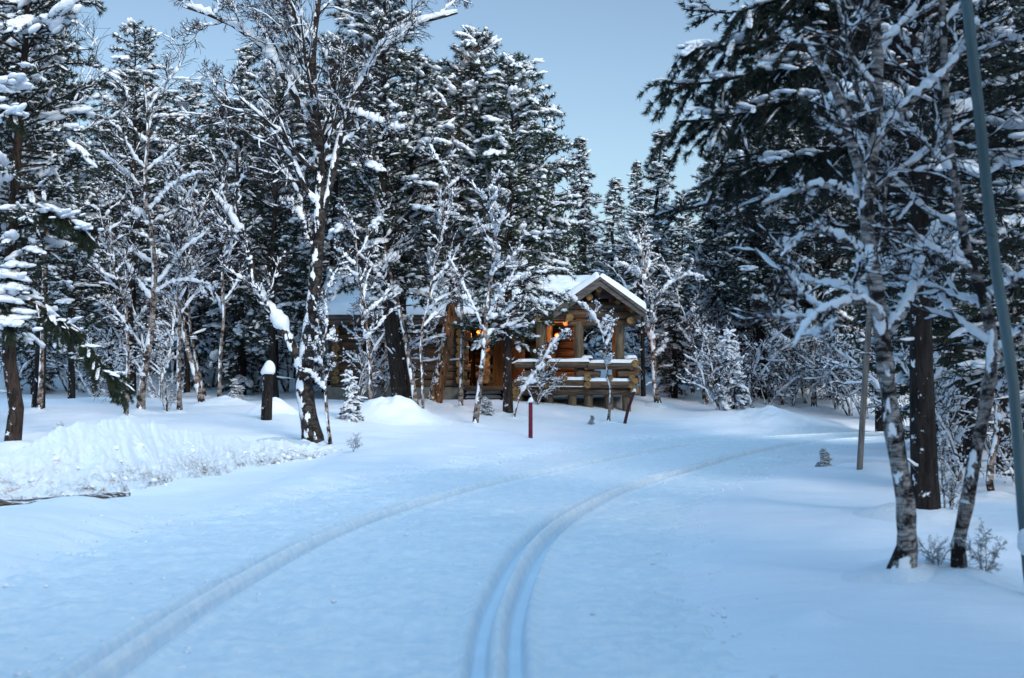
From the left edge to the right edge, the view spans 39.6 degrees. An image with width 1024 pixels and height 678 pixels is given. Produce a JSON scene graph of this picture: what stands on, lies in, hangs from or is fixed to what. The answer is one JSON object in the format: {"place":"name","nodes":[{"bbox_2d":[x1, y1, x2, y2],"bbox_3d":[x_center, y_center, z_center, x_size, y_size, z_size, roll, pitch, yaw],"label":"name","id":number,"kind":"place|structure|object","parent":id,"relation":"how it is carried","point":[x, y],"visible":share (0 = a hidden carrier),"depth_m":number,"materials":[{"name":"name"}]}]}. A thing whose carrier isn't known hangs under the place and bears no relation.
{"place":"outdoors","nodes":[
{"label":"outdoors","id":0,"kind":"place"},
{"bbox_2d":[0,0,902,274],"label":"sky","id":1,"kind":"structure","parent":0,"point":[598,56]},
{"bbox_2d":[0,295,1023,677],"bbox_3d":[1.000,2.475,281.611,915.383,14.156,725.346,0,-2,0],"label":"ground","id":2,"kind":"structure","parent":0,"point":[796,541],"depth_m":16.86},
{"bbox_2d":[0,0,56,391],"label":"pine tree","id":3,"kind":"object","parent":2,"relation":"on","point":[27,338],"visible":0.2,"depth_m":36.20,"materials":[{"name":"white plant"}]},
{"bbox_2d":[0,140,67,393],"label":"spruce tree","id":4,"kind":"object","parent":2,"relation":"on","point":[23,372],"visible":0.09,"depth_m":54.64,"materials":[{"name":"green plant"}]},
{"bbox_2d":[0,0,109,407],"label":"pine tree","id":5,"kind":"object","parent":2,"relation":"on","point":[96,96],"visible":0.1,"depth_m":39.95,"materials":[{"name":"green plant"}]},
{"bbox_2d":[0,8,140,412],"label":"pine tree","id":6,"kind":"object","parent":2,"relation":"on","point":[39,408],"visible":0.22,"depth_m":39.30,"materials":[{"name":"green plant"}]},
{"bbox_2d":[0,0,144,454],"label":"pine tree","id":7,"kind":"object","parent":2,"relation":"on","point":[34,29],"visible":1,"depth_m":30.99,"materials":[{"name":"green plant"}]},
{"bbox_2d":[22,148,123,398],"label":"pine tree","id":8,"kind":"object","parent":2,"relation":"on","point":[66,306],"visible":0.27,"depth_m":47.96,"materials":[{"name":"green plant"}]},
{"bbox_2d":[46,296,125,396],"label":"birch sapling","id":9,"kind":"object","parent":2,"relation":"on","point":[89,390],"visible":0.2,"depth_m":53.83,"materials":[{"name":"white plant"}]},
{"bbox_2d":[75,332,136,401],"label":"pine tree","id":10,"kind":"object","parent":2,"relation":"on","point":[119,364],"visible":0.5,"depth_m":42.58,"materials":[{"name":"white plant"}]},
{"bbox_2d":[72,173,143,417],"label":"birch tree","id":11,"kind":"object","parent":2,"relation":"on","point":[107,275],"visible":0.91,"depth_m":37.29,"materials":[{"name":"white plant"}]},
{"bbox_2d":[62,18,199,397],"bbox_3d":[-13.455,-4.541,49.956,4.819,13.503,4.692,0,-2,0],"label":"pine tree","id":12,"kind":"object","parent":2,"relation":"on","point":[135,73],"visible":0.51,"depth_m":49.93,"materials":[{"name":"green plant"}]},
{"bbox_2d":[66,189,217,371],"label":"tree","id":13,"kind":"object","parent":2,"relation":"on","point":[137,291],"visible":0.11,"depth_m":58.09,"materials":[{"name":"white plant"}]},
{"bbox_2d":[73,28,230,414],"bbox_3d":[-9.965,-3.197,39.061,4.164,10.664,3.271,0,-2,0],"label":"birch tree","id":14,"kind":"object","parent":2,"relation":"on","point":[150,98],"visible":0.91,"depth_m":38.74,"materials":[{"name":"white plant"}]},
{"bbox_2d":[102,274,216,397],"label":"birch sapling","id":15,"kind":"object","parent":2,"relation":"on","point":[141,343],"visible":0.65,"depth_m":48.78,"materials":[{"name":"white plant"}]},
{"bbox_2d":[148,316,175,413],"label":"birch tree","id":16,"kind":"object","parent":2,"relation":"on","point":[167,359],"visible":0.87,"depth_m":39.49,"materials":[{"name":"white plant"}]},
{"bbox_2d":[0,416,341,499],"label":"snow bank","id":17,"kind":"structure","parent":2,"relation":"on","point":[73,446],"depth_m":23.72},
{"bbox_2d":[0,441,331,499],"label":"snow clods","id":18,"kind":"object","parent":17,"relation":"on","point":[57,458],"visible":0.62,"depth_m":23.83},
{"bbox_2d":[136,170,221,405],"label":"birch tree","id":19,"kind":"object","parent":2,"relation":"on","point":[199,392],"visible":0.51,"depth_m":43.22,"materials":[{"name":"white plant"}]},
{"bbox_2d":[141,194,217,397],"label":"birch tree","id":20,"kind":"object","parent":2,"relation":"on","point":[188,314],"visible":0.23,"depth_m":52.09,"materials":[{"name":"white plant"}]},
{"bbox_2d":[142,133,218,413],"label":"birch tree","id":21,"kind":"object","parent":2,"relation":"on","point":[179,294],"visible":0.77,"depth_m":39.67,"materials":[{"name":"white plant"}]},
{"bbox_2d":[147,79,230,396],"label":"pine tree","id":22,"kind":"object","parent":2,"relation":"on","point":[196,149],"visible":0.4,"depth_m":54.72,"materials":[{"name":"green plant"}]},
{"bbox_2d":[173,150,217,388],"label":"spruce tree","id":23,"kind":"object","parent":2,"relation":"on","point":[193,309],"visible":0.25,"depth_m":56.76,"materials":[{"name":"green plant"}]},
{"bbox_2d":[176,89,265,352],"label":"pine tree","id":24,"kind":"object","parent":2,"relation":"on","point":[220,129],"visible":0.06,"depth_m":61.94,"materials":[{"name":"green plant"}]},
{"bbox_2d":[162,286,283,387],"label":"birch sapling","id":25,"kind":"object","parent":2,"relation":"on","point":[214,382],"visible":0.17,"depth_m":57.15,"materials":[{"name":"white plant"}]},
{"bbox_2d":[193,137,265,396],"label":"birch tree","id":26,"kind":"object","parent":2,"relation":"on","point":[224,297],"visible":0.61,"depth_m":48.38,"materials":[{"name":"white plant"}]},
{"bbox_2d":[196,45,289,394],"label":"spruce tree","id":27,"kind":"object","parent":2,"relation":"on","point":[237,362],"visible":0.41,"depth_m":53.90,"materials":[{"name":"green plant"}]},
{"bbox_2d":[224,298,306,391],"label":"birch sapling","id":28,"kind":"object","parent":2,"relation":"on","point":[285,386],"visible":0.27,"depth_m":55.02,"materials":[{"name":"white plant"}]},
{"bbox_2d":[261,360,274,419],"bbox_3d":[-6.266,1.407,36.503,0.385,1.724,0.323,0,-2,0],"label":"wooden post","id":29,"kind":"object","parent":2,"relation":"on","point":[267,370],"visible":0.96,"depth_m":36.40,"materials":[{"name":"brown wood"}]},
{"bbox_2d":[243,397,298,414],"bbox_3d":[-6.455,1.839,38.510,2.060,0.537,1.938,0,-2,0],"label":"snow mound","id":30,"kind":"object","parent":2,"relation":"on","point":[280,406],"visible":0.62,"depth_m":38.22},
{"bbox_2d":[208,43,336,397],"bbox_3d":[-8.451,-4.124,50.351,4.740,13.030,4.201,0,-2,-15],"label":"pine tree","id":31,"kind":"object","parent":2,"relation":"on","point":[292,226],"visible":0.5,"depth_m":49.96,"materials":[{"name":"green plant"}]},
{"bbox_2d":[239,145,310,373],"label":"pine tree","id":32,"kind":"object","parent":2,"relation":"on","point":[264,260],"visible":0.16,"depth_m":53.91,"materials":[{"name":"green plant"}]},
{"bbox_2d":[257,71,339,378],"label":"pine tree","id":33,"kind":"object","parent":2,"relation":"on","point":[289,216],"visible":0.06,"depth_m":59.03,"materials":[{"name":"green plant"}]},
{"bbox_2d":[283,55,355,392],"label":"spruce tree","id":34,"kind":"object","parent":2,"relation":"on","point":[327,245],"visible":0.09,"depth_m":55.09,"materials":[{"name":"green plant"}]},
{"bbox_2d":[169,0,472,444],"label":"birch tree","id":35,"kind":"object","parent":2,"relation":"on","point":[300,29],"visible":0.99,"depth_m":31.91,"materials":[{"name":"white plant"}]},
{"bbox_2d":[295,265,352,448],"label":"birch tree","id":36,"kind":"object","parent":2,"relation":"on","point":[321,306],"visible":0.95,"depth_m":31.54,"materials":[{"name":"white plant"}]},
{"bbox_2d":[335,369,366,422],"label":"spruce tree","id":37,"kind":"object","parent":2,"relation":"on","point":[350,387],"visible":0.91,"depth_m":37.99,"materials":[{"name":"white plant"}]},
{"bbox_2d":[299,0,429,282],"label":"pine tree","id":38,"kind":"object","parent":2,"relation":"on","point":[347,190],"visible":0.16,"depth_m":51.89,"materials":[{"name":"green plant"}]},
{"bbox_2d":[332,200,406,399],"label":"birch tree","id":39,"kind":"object","parent":2,"relation":"on","point":[363,309],"visible":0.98,"depth_m":40.38,"materials":[{"name":"white plant"}]},
{"bbox_2d":[339,314,411,401],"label":"birch sapling","id":40,"kind":"object","parent":2,"relation":"on","point":[363,371],"visible":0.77,"depth_m":43.80,"materials":[{"name":"white plant"}]},
{"bbox_2d":[330,85,436,412],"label":"pine tree","id":41,"kind":"object","parent":2,"relation":"on","point":[401,241],"visible":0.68,"depth_m":42.37,"materials":[{"name":"green plant"}]},
{"bbox_2d":[335,303,439,398],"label":"birch sapling","id":42,"kind":"object","parent":2,"relation":"on","point":[414,344],"visible":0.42,"depth_m":48.63,"materials":[{"name":"white plant"}]},
{"bbox_2d":[321,0,465,397],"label":"pine tree","id":43,"kind":"object","parent":2,"relation":"on","point":[397,58],"visible":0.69,"depth_m":42.89,"materials":[{"name":"green plant"}]},
{"bbox_2d":[347,395,454,425],"bbox_3d":[-3.252,1.996,39.437,3.690,0.888,3.146,0,-2,0],"label":"snow mound","id":44,"kind":"object","parent":2,"relation":"on","point":[398,410],"visible":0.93,"depth_m":38.82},
{"bbox_2d":[342,61,468,410],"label":"pine tree","id":45,"kind":"object","parent":2,"relation":"on","point":[427,96],"visible":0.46,"depth_m":43.40,"materials":[{"name":"green plant"}]},
{"bbox_2d":[415,133,481,408],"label":"birch tree","id":46,"kind":"object","parent":2,"relation":"on","point":[442,211],"visible":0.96,"depth_m":40.11,"materials":[{"name":"white plant"}]},
{"bbox_2d":[420,174,489,409],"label":"birch tree","id":47,"kind":"object","parent":2,"relation":"on","point":[460,397],"visible":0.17,"depth_m":44.29,"materials":[{"name":"white plant"}]},
{"bbox_2d":[399,26,514,407],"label":"pine tree","id":48,"kind":"object","parent":2,"relation":"on","point":[474,68],"visible":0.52,"depth_m":44.32,"materials":[{"name":"green plant"}]},
{"bbox_2d":[404,23,539,385],"bbox_3d":[-1.474,-4.749,53.054,5.210,14.366,5.239,-1,-2,24],"label":"pine tree","id":49,"kind":"object","parent":2,"relation":"on","point":[471,373],"visible":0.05,"depth_m":52.86,"materials":[{"name":"green plant"}]},
{"bbox_2d":[319,268,646,411],"bbox_3d":[-1.289,-0.190,52.872,11.630,6.134,10.515,0,-2,0],"label":"log cabin","id":50,"kind":"object","parent":2,"relation":"on","point":[577,365],"visible":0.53,"depth_m":49.90,"materials":[{"name":"brown wood"}]},
{"bbox_2d":[493,332,524,385],"bbox_3d":[-0.120,0.828,52.894,1.200,2.200,0.185,0,-2,0],"label":"door","id":51,"kind":"structure","parent":50,"relation":"in","point":[498,349],"depth_m":52.88,"materials":[{"name":"orange wood"}]},
{"bbox_2d":[0,425,991,677],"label":"ski trail","id":52,"kind":"object","parent":2,"relation":"on","point":[548,567],"visible":0.88,"depth_m":12.45,"materials":[{"name":"snow"}]},
{"bbox_2d":[0,433,884,677],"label":"snow crumbs","id":53,"kind":"object","parent":52,"relation":"on","point":[20,673],"visible":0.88,"depth_m":15.89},
{"bbox_2d":[442,164,557,426],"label":"birch tree","id":54,"kind":"object","parent":2,"relation":"on","point":[493,212],"visible":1,"depth_m":39.86,"materials":[{"name":"white plant"}]},
{"bbox_2d":[435,51,577,420],"bbox_3d":[-0.136,-3.214,43.495,4.326,11.459,4.123,0,-2,-18],"label":"pine tree","id":55,"kind":"object","parent":2,"relation":"on","point":[499,150],"visible":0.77,"depth_m":43.15,"materials":[{"name":"green plant"}]},
{"bbox_2d":[410,169,605,273],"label":"tree","id":56,"kind":"object","parent":2,"relation":"on","point":[590,222],"visible":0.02,"depth_m":64.97,"materials":[{"name":"plant"}]},
{"bbox_2d":[501,328,573,419],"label":"birch tree","id":57,"kind":"object","parent":2,"relation":"on","point":[554,343],"visible":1,"depth_m":42.69,"materials":[{"name":"white plant"}]},
{"bbox_2d":[514,358,566,404],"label":"birch sapling","id":58,"kind":"object","parent":2,"relation":"on","point":[545,391],"visible":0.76,"depth_m":47.28,"materials":[{"name":"white plant"}]},
{"bbox_2d":[515,91,585,342],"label":"pine tree","id":59,"kind":"object","parent":2,"relation":"on","point":[565,196],"visible":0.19,"depth_m":55.83,"materials":[{"name":"green plant"}]},
{"bbox_2d":[563,136,613,358],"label":"spruce tree","id":60,"kind":"object","parent":2,"relation":"on","point":[580,142],"visible":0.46,"depth_m":65.94,"materials":[{"name":"green plant"}]},
{"bbox_2d":[565,289,620,423],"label":"birch tree","id":61,"kind":"object","parent":2,"relation":"on","point":[608,358],"visible":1,"depth_m":44.82,"materials":[{"name":"white plant"}]},
{"bbox_2d":[587,177,646,356],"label":"spruce tree","id":62,"kind":"object","parent":2,"relation":"on","point":[614,185],"visible":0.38,"depth_m":70.05,"materials":[{"name":"green plant"}]},
{"bbox_2d":[620,161,649,343],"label":"spruce tree","id":63,"kind":"object","parent":2,"relation":"on","point":[636,185],"visible":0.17,"depth_m":74.14,"materials":[{"name":"green plant"}]},
{"bbox_2d":[607,202,677,354],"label":"pine tree","id":64,"kind":"object","parent":2,"relation":"on","point":[629,220],"visible":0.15,"depth_m":67.09,"materials":[{"name":"green plant"}]},
{"bbox_2d":[624,209,664,400],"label":"spruce tree","id":65,"kind":"object","parent":2,"relation":"on","point":[643,396],"visible":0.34,"depth_m":52.18,"materials":[{"name":"green plant"}]},
{"bbox_2d":[583,260,723,385],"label":"birch sapling","id":66,"kind":"object","parent":2,"relation":"on","point":[629,348],"visible":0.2,"depth_m":57.30,"materials":[{"name":"white plant"}]},
{"bbox_2d":[613,217,708,407],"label":"birch tree","id":67,"kind":"object","parent":2,"relation":"on","point":[649,289],"visible":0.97,"depth_m":50.80,"materials":[{"name":"white plant"}]},
{"bbox_2d":[625,128,699,371],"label":"spruce tree","id":68,"kind":"object","parent":2,"relation":"on","point":[658,176],"visible":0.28,"depth_m":61.98,"materials":[{"name":"green plant"}]},
{"bbox_2d":[646,224,692,393],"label":"spruce tree","id":69,"kind":"object","parent":2,"relation":"on","point":[667,236],"visible":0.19,"depth_m":55.67,"materials":[{"name":"green plant"}]},
{"bbox_2d":[648,224,698,397],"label":"spruce tree","id":70,"kind":"object","parent":2,"relation":"on","point":[674,367],"visible":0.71,"depth_m":53.68,"materials":[{"name":"green plant"}]},
{"bbox_2d":[656,252,712,403],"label":"birch tree","id":71,"kind":"object","parent":2,"relation":"on","point":[685,333],"visible":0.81,"depth_m":52.50,"materials":[{"name":"white plant"}]},
{"bbox_2d":[660,190,709,327],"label":"pine tree","id":72,"kind":"object","parent":2,"relation":"on","point":[690,224],"visible":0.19,"depth_m":67.83,"materials":[{"name":"green plant"}]},
{"bbox_2d":[682,231,725,396],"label":"birch tree","id":73,"kind":"object","parent":2,"relation":"on","point":[707,299],"visible":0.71,"depth_m":54.84,"materials":[{"name":"white plant"}]},
{"bbox_2d":[691,321,730,404],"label":"birch sapling","id":74,"kind":"object","parent":2,"relation":"on","point":[708,367],"visible":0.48,"depth_m":51.76,"materials":[{"name":"white plant"}]},
{"bbox_2d":[676,325,748,409],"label":"birch sapling","id":75,"kind":"object","parent":2,"relation":"on","point":[720,388],"visible":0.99,"depth_m":48.53,"materials":[{"name":"white plant"}]},
{"bbox_2d":[678,146,753,383],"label":"pine tree","id":76,"kind":"object","parent":2,"relation":"on","point":[709,218],"visible":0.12,"depth_m":57.98,"materials":[{"name":"green plant"}]},
{"bbox_2d":[715,328,753,410],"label":"spruce tree","id":77,"kind":"object","parent":2,"relation":"on","point":[733,401],"visible":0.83,"depth_m":48.18,"materials":[{"name":"white plant"}]},
{"bbox_2d":[680,79,818,407],"bbox_3d":[9.152,-3.657,53.307,5.730,12.703,5.574,0,-2,0],"label":"pine tree","id":78,"kind":"object","parent":2,"relation":"on","point":[752,273],"visible":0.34,"depth_m":52.80,"materials":[{"name":"green plant"}]},
{"bbox_2d":[689,303,823,405],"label":"birch sapling","id":79,"kind":"object","parent":2,"relation":"on","point":[759,350],"visible":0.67,"depth_m":51.37,"materials":[{"name":"white plant"}]},
{"bbox_2d":[734,405,810,427],"bbox_3d":[8.680,2.596,47.478,3.014,0.776,3.052,0,-2,0],"label":"snow mound","id":80,"kind":"object","parent":2,"relation":"on","point":[770,416],"visible":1,"depth_m":46.89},
{"bbox_2d":[746,248,805,408],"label":"birch tree","id":81,"kind":"object","parent":2,"relation":"on","point":[783,406],"visible":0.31,"depth_m":52.56,"materials":[{"name":"white plant"}]},
{"bbox_2d":[740,341,812,404],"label":"birch sapling","id":82,"kind":"object","parent":2,"relation":"on","point":[791,380],"visible":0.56,"depth_m":52.24,"materials":[{"name":"white plant"}]},
{"bbox_2d":[738,86,846,357],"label":"pine tree","id":83,"kind":"object","parent":2,"relation":"on","point":[817,270],"visible":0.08,"depth_m":55.16,"materials":[{"name":"green plant"}]},
{"bbox_2d":[765,307,829,403],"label":"birch sapling","id":84,"kind":"object","parent":2,"relation":"on","point":[803,388],"visible":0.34,"depth_m":53.06,"materials":[{"name":"white plant"}]},
{"bbox_2d":[757,130,845,410],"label":"tree","id":85,"kind":"object","parent":2,"relation":"on","point":[813,407],"visible":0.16,"depth_m":52.45,"materials":[{"name":"white plant"}]},
{"bbox_2d":[767,302,841,405],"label":"birch sapling","id":86,"kind":"object","parent":2,"relation":"on","point":[792,401],"visible":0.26,"depth_m":53.18,"materials":[{"name":"white plant"}]},
{"bbox_2d":[774,26,864,404],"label":"pine tree","id":87,"kind":"object","parent":2,"relation":"on","point":[831,260],"visible":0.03,"depth_m":53.83,"materials":[{"name":"green plant"}]},
{"bbox_2d":[787,333,860,415],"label":"birch sapling","id":88,"kind":"object","parent":2,"relation":"on","point":[813,366],"visible":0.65,"depth_m":51.33,"materials":[{"name":"white plant"}]},
{"bbox_2d":[636,0,1023,525],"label":"pine tree","id":89,"kind":"object","parent":2,"relation":"on","point":[765,78],"visible":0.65,"depth_m":15.97,"materials":[{"name":"green plant"}]},
{"bbox_2d":[813,312,873,418],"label":"birch sapling","id":90,"kind":"object","parent":2,"relation":"on","point":[846,387],"visible":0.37,"depth_m":50.44,"materials":[{"name":"white plant"}]},
{"bbox_2d":[815,325,906,434],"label":"birch sapling","id":91,"kind":"object","parent":2,"relation":"on","point":[873,381],"visible":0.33,"depth_m":44.42,"materials":[{"name":"white plant"}]},
{"bbox_2d":[856,308,871,469],"bbox_3d":[6.332,0.922,25.539,0.338,3.235,0.116,0,-2,0],"label":"wooden pole","id":92,"kind":"object","parent":2,"relation":"on","point":[862,420],"visible":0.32,"depth_m":25.50,"materials":[{"name":"grey wood"}]},
{"bbox_2d":[803,8,932,430],"bbox_3d":[11.997,-3.795,46.370,4.984,14.166,4.417,-1,-2,35],"label":"pine tree","id":93,"kind":"object","parent":2,"relation":"on","point":[858,342],"visible":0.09,"depth_m":46.17,"materials":[{"name":"green plant"}]},
{"bbox_2d":[714,0,1023,584],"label":"birch tree","id":94,"kind":"object","parent":2,"relation":"on","point":[904,565],"visible":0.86,"depth_m":11.62,"materials":[{"name":"white plant"}]},
{"bbox_2d":[847,1,935,396],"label":"pine tree","id":95,"kind":"object","parent":2,"relation":"on","point":[895,336],"visible":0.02,"depth_m":35.29,"materials":[{"name":"green plant"}]},
{"bbox_2d":[859,328,993,485],"bbox_3d":[6.890,1.083,23.154,1.769,2.790,2.339,1,-2,-31],"label":"bare shrub","id":96,"kind":"object","parent":2,"relation":"on","point":[946,431],"visible":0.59,"depth_m":22.92,"materials":[{"name":"white plant"}]},
{"bbox_2d":[858,106,994,453],"bbox_3d":[10.178,-2.108,33.169,3.581,9.920,3.632,-1,-2,40],"label":"spruce tree","id":97,"kind":"object","parent":2,"relation":"on","point":[902,388],"visible":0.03,"depth_m":33.10,"materials":[{"name":"green plant"}]},
{"bbox_2d":[830,0,1023,587],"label":"birch tree","id":98,"kind":"object","parent":2,"relation":"on","point":[956,570],"visible":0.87,"depth_m":11.74,"materials":[{"name":"white plant"}]},
{"bbox_2d":[851,0,1023,475],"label":"pine tree","id":99,"kind":"object","parent":2,"relation":"on","point":[962,356],"visible":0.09,"depth_m":24.98,"materials":[{"name":"green plant"}]},
{"bbox_2d":[851,2,1023,467],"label":"pine tree","id":100,"kind":"object","parent":2,"relation":"on","point":[936,325],"visible":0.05,"depth_m":26.86,"materials":[{"name":"green plant"}]},
{"bbox_2d":[936,441,966,509],"bbox_3d":[5.200,1.677,16.895,0.544,1.013,0.531,0,-2,7],"label":"bare shrub","id":101,"kind":"object","parent":2,"relation":"on","point":[951,495],"visible":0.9,"depth_m":16.86,"materials":[{"name":"white plant"}]},
{"bbox_2d":[901,2,1023,461],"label":"pine tree","id":102,"kind":"object","parent":2,"relation":"on","point":[1014,221],"visible":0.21,"depth_m":20.91,"materials":[{"name":"green plant"}]},
{"bbox_2d":[952,518,1006,572],"bbox_3d":[3.854,1.723,11.680,0.450,0.523,0.266,1,-2,-34],"label":"bare shrub","id":103,"kind":"object","parent":2,"relation":"on","point":[994,553],"visible":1,"depth_m":11.66,"materials":[{"name":"black plant"}]},
{"bbox_2d":[951,246,1023,497],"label":"birch tree","id":104,"kind":"object","parent":2,"relation":"on","point":[991,491],"visible":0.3,"depth_m":21.35,"materials":[{"name":"white plant"}]},
{"bbox_2d":[960,0,1023,579],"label":"metal pole","id":105,"kind":"object","parent":2,"relation":"on","point":[991,229],"visible":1,"depth_m":10.99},
{"bbox_2d":[988,408,1023,485],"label":"bare shrub","id":106,"kind":"object","parent":2,"relation":"on","point":[1006,448],"visible":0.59,"depth_m":22.81,"materials":[{"name":"white plant"}]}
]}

